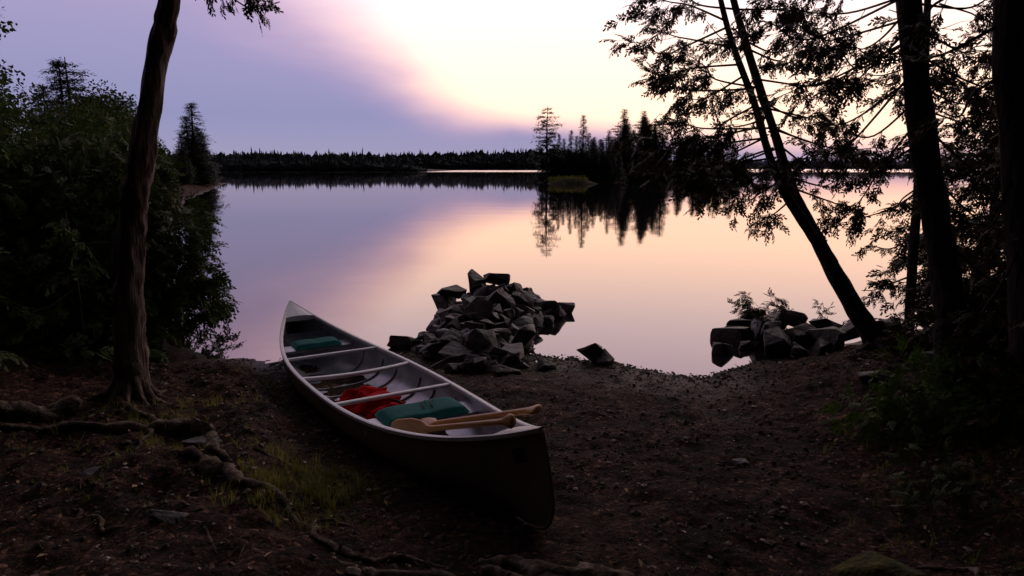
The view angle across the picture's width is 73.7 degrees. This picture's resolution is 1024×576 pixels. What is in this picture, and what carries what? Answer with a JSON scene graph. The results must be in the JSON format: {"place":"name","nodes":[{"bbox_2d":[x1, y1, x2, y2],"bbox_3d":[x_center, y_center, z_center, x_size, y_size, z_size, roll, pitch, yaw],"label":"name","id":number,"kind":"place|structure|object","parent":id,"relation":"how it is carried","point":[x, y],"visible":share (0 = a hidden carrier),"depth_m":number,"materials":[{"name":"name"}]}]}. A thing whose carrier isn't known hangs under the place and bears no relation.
{"place":"outdoors","nodes":[
{"label":"outdoors","id":0,"kind":"place"},
{"bbox_2d":[227,169,450,171],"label":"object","id":1,"kind":"structure","parent":0,"point":[428,170],"depth_m":340.67,"materials":[{"name":"soil"}]},
{"bbox_2d":[427,167,543,169],"bbox_3d":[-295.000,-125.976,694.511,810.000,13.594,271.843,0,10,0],"label":"hills","id":2,"kind":"structure","parent":0,"point":[525,168],"depth_m":570.04,"materials":[{"name":"soil"}]},
{"bbox_2d":[0,0,992,161],"label":"sky","id":3,"kind":"structure","parent":0,"point":[382,77],"materials":[{"name":"purple"}]},
{"bbox_2d":[0,182,1023,575],"bbox_3d":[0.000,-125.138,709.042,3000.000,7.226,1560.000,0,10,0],"label":"ground","id":4,"kind":"structure","parent":0,"point":[470,528],"depth_m":3.88,"materials":[{"name":"soil"}]},
{"bbox_2d":[0,6,57,264],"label":"maple tree","id":5,"kind":"object","parent":4,"relation":"on","point":[9,175],"visible":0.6,"depth_m":7.21,"materials":[{"name":"green plant"}]},
{"bbox_2d":[0,78,65,229],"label":"maple tree","id":6,"kind":"object","parent":4,"relation":"on","point":[5,96],"visible":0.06,"depth_m":12.78,"materials":[{"name":"green plant"}]},
{"bbox_2d":[0,59,74,141],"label":"maple tree","id":7,"kind":"object","parent":4,"relation":"on","point":[34,96],"visible":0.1,"depth_m":17.13,"materials":[{"name":"green plant"}]},
{"bbox_2d":[1,118,83,227],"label":"maple tree","id":8,"kind":"object","parent":4,"relation":"on","point":[22,126],"visible":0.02,"depth_m":11.97,"materials":[{"name":"green plant"}]},
{"bbox_2d":[28,84,58,138],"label":"spruce tree","id":9,"kind":"object","parent":4,"relation":"on","point":[44,94],"visible":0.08,"depth_m":19.80,"materials":[{"name":"green plant"}]},
{"bbox_2d":[0,247,93,371],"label":"young cedar","id":10,"kind":"object","parent":4,"relation":"on","point":[8,301],"visible":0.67,"depth_m":6.58,"materials":[{"name":"green plant"}]},
{"bbox_2d":[0,133,100,294],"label":"young cedar","id":11,"kind":"object","parent":4,"relation":"on","point":[41,207],"visible":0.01,"depth_m":8.77,"materials":[{"name":"green plant"}]},
{"bbox_2d":[0,112,102,347],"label":"young cedar","id":12,"kind":"object","parent":4,"relation":"on","point":[16,200],"visible":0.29,"depth_m":7.05,"materials":[{"name":"green plant"}]},
{"bbox_2d":[23,57,96,140],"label":"pine tree","id":13,"kind":"object","parent":4,"relation":"on","point":[73,73],"visible":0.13,"depth_m":27.39,"materials":[{"name":"green plant"}]},
{"bbox_2d":[46,57,77,121],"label":"spruce tree","id":14,"kind":"object","parent":4,"relation":"on","point":[60,84],"visible":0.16,"depth_m":25.99,"materials":[{"name":"green plant"}]},
{"bbox_2d":[20,118,119,224],"bbox_3d":[-10.243,-2.334,15.835,2.522,3.167,2.512,-5,11,-27],"label":"maple tree","id":15,"kind":"object","parent":4,"relation":"on","point":[76,156],"visible":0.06,"depth_m":15.49,"materials":[{"name":"green plant"}]},
{"bbox_2d":[31,98,129,186],"bbox_3d":[-11.932,-3.293,19.109,3.550,3.884,4.139,0,10,0],"label":"maple tree","id":16,"kind":"object","parent":4,"relation":"on","point":[68,115],"visible":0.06,"depth_m":18.79,"materials":[{"name":"green plant"}]},
{"bbox_2d":[0,211,169,376],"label":"young cedar","id":17,"kind":"object","parent":4,"relation":"on","point":[69,239],"visible":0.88,"depth_m":6.59,"materials":[{"name":"green plant"}]},
{"bbox_2d":[40,89,129,159],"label":"maple tree","id":18,"kind":"object","parent":4,"relation":"on","point":[87,106],"visible":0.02,"depth_m":23.35,"materials":[{"name":"green plant"}]},
{"bbox_2d":[80,466,101,476],"bbox_3d":[-2.320,1.019,3.742,0.121,0.078,0.116,2,10,9],"label":"rock","id":19,"kind":"object","parent":4,"relation":"on","point":[92,471],"visible":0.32,"depth_m":3.72,"materials":[{"name":"stone"}]},
{"bbox_2d":[60,79,165,197],"bbox_3d":[-15.675,-5.402,26.655,3.738,5.230,3.958,-2,10,-10],"label":"maple tree","id":20,"kind":"object","parent":4,"relation":"on","point":[118,109],"visible":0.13,"depth_m":25.91,"materials":[{"name":"green plant"}]},
{"bbox_2d":[0,99,237,359],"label":"cedar thicket","id":21,"kind":"object","parent":4,"relation":"on","point":[201,284],"visible":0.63,"depth_m":7.57,"materials":[{"name":"green plant"}]},
{"bbox_2d":[27,160,218,362],"bbox_3d":[-4.305,-0.214,7.731,1.854,2.432,1.628,3,11,18],"label":"young cedar","id":22,"kind":"object","parent":4,"relation":"on","point":[99,194],"visible":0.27,"depth_m":7.42,"materials":[{"name":"green plant"}]},
{"bbox_2d":[107,95,172,164],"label":"maple tree","id":23,"kind":"object","parent":4,"relation":"on","point":[160,145],"visible":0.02,"depth_m":35.30,"materials":[{"name":"green plant"}]},
{"bbox_2d":[56,138,243,334],"bbox_3d":[-5.001,-0.527,8.825,2.162,2.858,2.140,6,11,29],"label":"young cedar","id":24,"kind":"object","parent":4,"relation":"on","point":[233,305],"visible":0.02,"depth_m":8.88,"materials":[{"name":"green plant"}]},
{"bbox_2d":[151,144,173,187],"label":"alder shrub","id":25,"kind":"object","parent":4,"relation":"on","point":[158,162],"visible":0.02,"depth_m":43.77,"materials":[{"name":"green plant"}]},
{"bbox_2d":[157,139,171,160],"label":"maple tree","id":26,"kind":"object","parent":4,"relation":"on","point":[165,147],"visible":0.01,"depth_m":65.80,"materials":[{"name":"green plant"}]},
{"bbox_2d":[147,509,188,525],"bbox_3d":[-1.602,1.055,3.179,0.174,0.074,0.117,0,10,0],"label":"rock","id":27,"kind":"object","parent":4,"relation":"on","point":[160,516],"visible":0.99,"depth_m":3.15,"materials":[{"name":"stone"}]},
{"bbox_2d":[159,155,178,181],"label":"alder shrub","id":28,"kind":"object","parent":4,"relation":"on","point":[174,174],"visible":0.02,"depth_m":53.41,"materials":[{"name":"green plant"}]},
{"bbox_2d":[83,0,283,410],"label":"cedar tree","id":29,"kind":"object","parent":4,"relation":"on","point":[130,367],"visible":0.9,"depth_m":5.02,"materials":[{"name":"brown plant"}]},
{"bbox_2d":[167,149,199,183],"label":"alder shrub","id":30,"kind":"object","parent":4,"relation":"on","point":[194,173],"visible":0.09,"depth_m":69.11,"materials":[{"name":"green plant"}]},
{"bbox_2d":[174,133,197,184],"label":"spruce tree","id":31,"kind":"object","parent":4,"relation":"on","point":[184,180],"visible":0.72,"depth_m":65.74,"materials":[{"name":"green plant"}]},
{"bbox_2d":[172,115,212,179],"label":"spruce tree","id":32,"kind":"object","parent":4,"relation":"on","point":[186,138],"visible":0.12,"depth_m":73.02,"materials":[{"name":"green plant"}]},
{"bbox_2d":[173,101,227,186],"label":"spruce tree","id":33,"kind":"object","parent":4,"relation":"on","point":[189,109],"visible":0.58,"depth_m":71.54,"materials":[{"name":"green plant"}]},
{"bbox_2d":[184,133,216,185],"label":"spruce tree","id":34,"kind":"object","parent":4,"relation":"on","point":[194,155],"visible":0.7,"depth_m":70.57,"materials":[{"name":"green plant"}]},
{"bbox_2d":[180,435,221,448],"bbox_3d":[-1.984,1.015,4.437,0.250,0.092,0.206,3,10,17],"label":"rock","id":35,"kind":"object","parent":4,"relation":"on","point":[192,441],"visible":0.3,"depth_m":4.37,"materials":[{"name":"stone"}]},
{"bbox_2d":[194,127,218,180],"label":"spruce tree","id":36,"kind":"object","parent":4,"relation":"on","point":[204,154],"visible":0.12,"depth_m":77.54,"materials":[{"name":"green plant"}]},
{"bbox_2d":[202,132,218,181],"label":"spruce tree","id":37,"kind":"object","parent":4,"relation":"on","point":[209,156],"visible":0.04,"depth_m":80.64,"materials":[{"name":"green plant"}]},
{"bbox_2d":[279,300,554,529],"bbox_3d":[-1.174,0.714,5.548,0.979,0.852,5.324,-5,11,-26],"label":"canoe","id":38,"kind":"object","parent":4,"relation":"on","point":[505,468],"visible":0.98,"depth_m":4.58,"materials":[{"name":"paint"}]},
{"bbox_2d":[391,414,515,433],"bbox_3d":[-0.386,0.800,3.879,0.037,0.527,1.275,-8,13,-38],"label":"canoe paddle","id":39,"kind":"object","parent":38,"relation":"in","point":[414,425],"visible":0.75,"depth_m":3.85,"materials":[{"name":"brown wood"}]},
{"bbox_2d":[420,404,541,424],"bbox_3d":[-0.317,0.774,3.989,0.136,0.603,1.498,-7,12,-35],"label":"canoe paddle","id":40,"kind":"object","parent":38,"relation":"in","point":[533,410],"visible":0.69,"depth_m":3.73,"materials":[{"name":"brown wood"}]},
{"bbox_2d":[457,362,478,372],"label":"rock","id":41,"kind":"object","parent":4,"relation":"on","point":[467,367],"visible":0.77,"depth_m":6.95,"materials":[{"name":"stone"}]},
{"bbox_2d":[387,269,574,373],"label":"rock jetty","id":42,"kind":"object","parent":4,"relation":"on","point":[481,325],"visible":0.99,"depth_m":8.18,"materials":[{"name":"stone"}]},
{"bbox_2d":[0,342,986,575],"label":"tree roots","id":43,"kind":"object","parent":4,"relation":"on","point":[60,409],"visible":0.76,"depth_m":3.73,"materials":[{"name":"brown wood"}]},
{"bbox_2d":[491,364,520,374],"bbox_3d":[-0.050,0.833,6.849,0.293,0.135,0.150,-3,10,-15],"label":"rock","id":44,"kind":"object","parent":4,"relation":"on","point":[501,369],"visible":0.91,"depth_m":6.80,"materials":[{"name":"stone"}]},
{"bbox_2d":[0,348,1023,575],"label":"leaf litter","id":45,"kind":"object","parent":4,"relation":"on","point":[339,570],"visible":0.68,"depth_m":4.03,"materials":[{"name":"brown plant"}]},
{"bbox_2d":[0,364,1023,569],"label":"grass","id":46,"kind":"structure","parent":4,"relation":"on","point":[309,483],"depth_m":3.86,"materials":[{"name":"green plant"}]},
{"bbox_2d":[0,357,1023,575],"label":"fallen twigs","id":47,"kind":"object","parent":4,"relation":"on","point":[548,440],"visible":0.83,"depth_m":4.30,"materials":[{"name":"brown wood"}]},
{"bbox_2d":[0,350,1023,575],"bbox_3d":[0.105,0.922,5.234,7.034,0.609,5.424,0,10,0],"label":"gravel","id":48,"kind":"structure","parent":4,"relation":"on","point":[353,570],"depth_m":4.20,"materials":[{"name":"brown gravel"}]},
{"bbox_2d":[537,359,555,370],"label":"rock","id":49,"kind":"object","parent":4,"relation":"on","point":[543,364],"visible":1,"depth_m":7.05,"materials":[{"name":"stone"}]},
{"bbox_2d":[163,147,982,171],"bbox_3d":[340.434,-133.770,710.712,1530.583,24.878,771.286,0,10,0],"label":"distant forest","id":50,"kind":"object","parent":4,"relation":"on","point":[369,161],"visible":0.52,"depth_m":567.29,"materials":[{"name":"green plant"}]},
{"bbox_2d":[576,343,602,364],"bbox_3d":[0.870,0.710,7.438,0.301,0.264,0.220,8,13,37],"label":"rock","id":51,"kind":"object","parent":4,"relation":"on","point":[593,352],"visible":0.78,"depth_m":7.34,"materials":[{"name":"stone"}]},
{"bbox_2d":[596,348,614,366],"bbox_3d":[0.991,0.796,7.335,0.195,0.257,0.198,-4,11,-21],"label":"rock","id":52,"kind":"object","parent":4,"relation":"on","point":[606,358],"visible":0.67,"depth_m":7.28,"materials":[{"name":"stone"}]},
{"bbox_2d":[533,163,772,182],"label":"island shrubs","id":53,"kind":"object","parent":4,"relation":"on","point":[617,175],"visible":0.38,"depth_m":95.59,"materials":[{"name":"green plant"}]},
{"bbox_2d":[732,458,749,465],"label":"rock","id":54,"kind":"object","parent":4,"relation":"on","point":[739,461],"visible":0.98,"depth_m":4.45,"materials":[{"name":"stone"}]},
{"bbox_2d":[599,0,912,356],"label":"cedar tree","id":55,"kind":"object","parent":4,"relation":"on","point":[867,326],"visible":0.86,"depth_m":6.81,"materials":[{"name":"green plant"}]},
{"bbox_2d":[710,310,909,358],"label":"shore rocks","id":56,"kind":"object","parent":4,"relation":"on","point":[776,338],"visible":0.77,"depth_m":7.81,"materials":[{"name":"stone"}]},
{"bbox_2d":[727,287,836,329],"bbox_3d":[3.214,0.344,8.122,1.298,0.751,0.740,0,10,0],"label":"shoreline shrub","id":57,"kind":"object","parent":56,"relation":"on","point":[754,312],"visible":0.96,"depth_m":8.10,"materials":[{"name":"green plant"}]},
{"bbox_2d":[704,0,1006,409],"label":"cedar tree","id":58,"kind":"object","parent":4,"relation":"on","point":[937,212],"visible":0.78,"depth_m":5.07,"materials":[{"name":"green plant"}]},
{"bbox_2d":[858,370,891,387],"bbox_3d":[3.111,0.797,5.843,0.259,0.180,0.317,7,12,36],"label":"rock","id":59,"kind":"object","parent":4,"relation":"on","point":[863,378],"visible":0.42,"depth_m":5.77,"materials":[{"name":"stone"}]},
{"bbox_2d":[830,551,926,575],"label":"mossy rock","id":60,"kind":"object","parent":4,"relation":"on","point":[869,563],"visible":0.96,"depth_m":2.98,"materials":[{"name":"green stone"}]},
{"bbox_2d":[903,351,933,370],"bbox_3d":[3.689,0.687,6.066,0.459,0.260,0.355,0,10,0],"label":"rock","id":61,"kind":"object","parent":4,"relation":"on","point":[931,354],"visible":0.12,"depth_m":6.01,"materials":[{"name":"stone"}]},
{"bbox_2d":[818,333,1023,454],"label":"fern clump","id":62,"kind":"object","parent":4,"relation":"on","point":[915,412],"visible":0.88,"depth_m":4.70,"materials":[{"name":"green plant"}]},
{"bbox_2d":[844,0,1000,338],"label":"cedar tree","id":63,"kind":"object","parent":4,"relation":"on","point":[913,260],"visible":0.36,"depth_m":7.43,"materials":[{"name":"green plant"}]},
{"bbox_2d":[839,0,1005,328],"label":"young cedar","id":64,"kind":"object","parent":4,"relation":"on","point":[946,165],"visible":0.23,"depth_m":7.83,"materials":[{"name":"green plant"}]},
{"bbox_2d":[876,53,1005,313],"bbox_3d":[7.019,-2.084,8.886,3.775,5.869,3.332,0,10,0],"label":"young cedar","id":65,"kind":"object","parent":4,"relation":"on","point":[962,197],"visible":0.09,"depth_m":9.21,"materials":[{"name":"green plant"}]},
{"bbox_2d":[877,243,1007,362],"bbox_3d":[4.474,0.246,6.434,1.582,1.402,1.752,-6,12,-30],"label":"bush","id":66,"kind":"object","parent":4,"relation":"on","point":[923,319],"visible":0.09,"depth_m":6.63,"materials":[{"name":"green plant"}]},
{"bbox_2d":[867,0,1023,428],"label":"cedar tree","id":67,"kind":"object","parent":4,"relation":"on","point":[1007,30],"visible":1,"depth_m":4.24,"materials":[{"name":"green plant"}]},
{"bbox_2d":[881,429,1023,538],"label":"fern clump","id":68,"kind":"object","parent":4,"relation":"on","point":[956,493],"visible":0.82,"depth_m":3.71,"materials":[{"name":"green plant"}]},
{"bbox_2d":[915,106,1007,389],"bbox_3d":[4.260,-0.552,5.423,1.693,2.976,1.725,-4,11,-21],"label":"young cedar","id":69,"kind":"object","parent":4,"relation":"on","point":[983,296],"visible":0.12,"depth_m":5.80,"materials":[{"name":"green plant"}]},
{"bbox_2d":[921,143,1006,357],"bbox_3d":[5.286,-0.979,6.236,2.591,4.319,2.562,5,11,26],"label":"young cedar","id":70,"kind":"object","parent":4,"relation":"on","point":[989,156],"visible":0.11,"depth_m":6.51,"materials":[{"name":"green plant"}]},
{"bbox_2d":[919,267,1023,454],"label":"bush","id":71,"kind":"object","parent":4,"relation":"on","point":[1000,353],"visible":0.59,"depth_m":4.67,"materials":[{"name":"green plant"}]},
{"bbox_2d":[537,180,624,182],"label":"island","id":72,"kind":"structure","parent":0,"point":[593,181],"depth_m":94.76,"materials":[{"name":"plant"}]},
{"bbox_2d":[535,155,545,179],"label":"spruce tree","id":73,"kind":"object","parent":72,"relation":"on","point":[542,169],"visible":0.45,"depth_m":96.30,"materials":[{"name":"green plant"}]},
{"bbox_2d":[541,159,558,181],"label":"spruce tree","id":74,"kind":"object","parent":72,"relation":"on","point":[548,170],"visible":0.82,"depth_m":94.43,"materials":[{"name":"green plant"}]},
{"bbox_2d":[529,105,571,174],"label":"pine tree","id":75,"kind":"object","parent":72,"relation":"on","point":[539,148],"visible":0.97,"depth_m":94.52,"materials":[{"name":"green plant"}]},
{"bbox_2d":[547,145,559,176],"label":"spruce tree","id":76,"kind":"object","parent":72,"relation":"on","point":[556,160],"visible":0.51,"depth_m":95.00,"materials":[{"name":"green plant"}]},
{"bbox_2d":[555,134,563,162],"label":"spruce tree","id":77,"kind":"object","parent":72,"relation":"on","point":[560,147],"visible":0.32,"depth_m":95.88,"materials":[{"name":"green plant"}]},
{"bbox_2d":[561,139,567,170],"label":"spruce tree","id":78,"kind":"object","parent":72,"relation":"on","point":[564,144],"visible":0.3,"depth_m":96.91,"materials":[{"name":"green plant"}]},
{"bbox_2d":[562,148,575,176],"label":"spruce tree","id":79,"kind":"object","parent":72,"relation":"on","point":[568,161],"visible":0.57,"depth_m":95.08,"materials":[{"name":"green plant"}]},
{"bbox_2d":[564,130,576,170],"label":"spruce tree","id":80,"kind":"object","parent":72,"relation":"on","point":[573,150],"visible":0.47,"depth_m":95.88,"materials":[{"name":"green plant"}]},
{"bbox_2d":[572,136,579,166],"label":"spruce tree","id":81,"kind":"object","parent":72,"relation":"on","point":[575,145],"visible":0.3,"depth_m":96.93,"materials":[{"name":"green plant"}]},
{"bbox_2d":[573,147,587,177],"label":"spruce tree","id":82,"kind":"object","parent":72,"relation":"on","point":[581,162],"visible":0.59,"depth_m":94.58,"materials":[{"name":"green plant"}]},
{"bbox_2d":[575,114,590,173],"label":"spruce tree","id":83,"kind":"object","parent":72,"relation":"on","point":[583,144],"visible":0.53,"depth_m":95.64,"materials":[{"name":"green plant"}]},
{"bbox_2d":[584,133,593,167],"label":"spruce tree","id":84,"kind":"object","parent":72,"relation":"on","point":[589,153],"visible":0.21,"depth_m":96.82,"materials":[{"name":"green plant"}]},
{"bbox_2d":[590,137,598,167],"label":"spruce tree","id":85,"kind":"object","parent":72,"relation":"on","point":[594,141],"visible":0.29,"depth_m":95.92,"materials":[{"name":"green plant"}]},
{"bbox_2d":[588,148,605,180],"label":"spruce tree","id":86,"kind":"object","parent":72,"relation":"on","point":[597,158],"visible":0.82,"depth_m":94.57,"materials":[{"name":"green plant"}]},
{"bbox_2d":[593,143,607,180],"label":"spruce tree","id":87,"kind":"object","parent":72,"relation":"on","point":[602,154],"visible":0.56,"depth_m":95.00,"materials":[{"name":"green plant"}]},
{"bbox_2d":[604,131,619,178],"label":"spruce tree","id":88,"kind":"object","parent":72,"relation":"on","point":[608,146],"visible":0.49,"depth_m":95.93,"materials":[{"name":"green plant"}]},
{"bbox_2d":[614,153,626,180],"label":"spruce tree","id":89,"kind":"object","parent":72,"relation":"on","point":[617,163],"visible":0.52,"depth_m":97.22,"materials":[{"name":"green plant"}]},
{"bbox_2d":[164,169,1003,376],"bbox_3d":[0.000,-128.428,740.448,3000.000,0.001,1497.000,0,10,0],"label":"lake water","id":90,"kind":"structure","parent":0,"point":[649,277],"depth_m":16.38,"materials":[{"name":"purple liquid"}]},
{"bbox_2d":[548,178,596,183],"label":"grassy islet","id":91,"kind":"object","parent":90,"relation":"in","point":[566,181],"visible":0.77,"depth_m":88.20,"materials":[{"name":"plant"}]},
{"bbox_2d":[548,175,588,182],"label":"islet grass","id":92,"kind":"structure","parent":91,"relation":"on","point":[550,179],"depth_m":88.75,"materials":[{"name":"green plant"}]},
{"bbox_2d":[746,165,980,168],"bbox_3d":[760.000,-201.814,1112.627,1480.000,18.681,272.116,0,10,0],"label":"hills","id":93,"kind":"structure","parent":0,"point":[843,168],"depth_m":989.71,"materials":[{"name":"plant"}]},
{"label":"island","id":94,"kind":"structure","parent":0,"visible":0},
{"bbox_2d":[598,136,620,164],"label":"pine tree","id":95,"kind":"object","parent":94,"relation":"on","point":[605,146],"visible":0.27,"depth_m":126.53,"materials":[{"name":"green plant"}]},
{"bbox_2d":[605,125,621,149],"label":"pine tree","id":96,"kind":"object","parent":94,"relation":"on","point":[618,128],"visible":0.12,"depth_m":137.74,"materials":[{"name":"green plant"}]},
{"bbox_2d":[610,109,637,175],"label":"spruce tree","id":97,"kind":"object","parent":94,"relation":"on","point":[624,116],"visible":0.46,"depth_m":129.00,"materials":[{"name":"green plant"}]},
{"bbox_2d":[618,118,633,170],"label":"spruce tree","id":98,"kind":"object","parent":94,"relation":"on","point":[626,122],"visible":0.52,"depth_m":128.60,"materials":[{"name":"green plant"}]},
{"bbox_2d":[632,111,649,157],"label":"spruce tree","id":99,"kind":"object","parent":94,"relation":"on","point":[643,114],"visible":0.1,"depth_m":130.65,"materials":[{"name":"green plant"}]},
{"bbox_2d":[632,117,653,177],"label":"spruce tree","id":100,"kind":"object","parent":94,"relation":"on","point":[643,121],"visible":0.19,"depth_m":128.10,"materials":[{"name":"green plant"}]},
{"bbox_2d":[631,121,654,150],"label":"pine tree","id":101,"kind":"object","parent":94,"relation":"on","point":[636,125],"visible":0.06,"depth_m":137.16,"materials":[{"name":"green plant"}]},
{"bbox_2d":[631,120,656,176],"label":"spruce tree","id":102,"kind":"object","parent":94,"relation":"on","point":[647,140],"visible":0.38,"depth_m":126.81,"materials":[{"name":"green plant"}]},
{"bbox_2d":[638,126,655,176],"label":"spruce tree","id":103,"kind":"object","parent":94,"relation":"on","point":[649,147],"visible":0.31,"depth_m":127.05,"materials":[{"name":"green plant"}]},
{"bbox_2d":[650,129,662,171],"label":"spruce tree","id":104,"kind":"object","parent":94,"relation":"on","point":[655,137],"visible":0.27,"depth_m":127.36,"materials":[{"name":"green plant"}]},
{"bbox_2d":[651,120,669,144],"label":"pine tree","id":105,"kind":"object","parent":94,"relation":"on","point":[657,130],"visible":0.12,"depth_m":134.64,"materials":[{"name":"green plant"}]},
{"bbox_2d":[656,123,678,177],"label":"spruce tree","id":106,"kind":"object","parent":94,"relation":"on","point":[662,146],"visible":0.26,"depth_m":127.51,"materials":[{"name":"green plant"}]},
{"bbox_2d":[726,144,737,165],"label":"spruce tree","id":107,"kind":"object","parent":94,"relation":"on","point":[730,155],"visible":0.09,"depth_m":128.09,"materials":[{"name":"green plant"}]}
]}

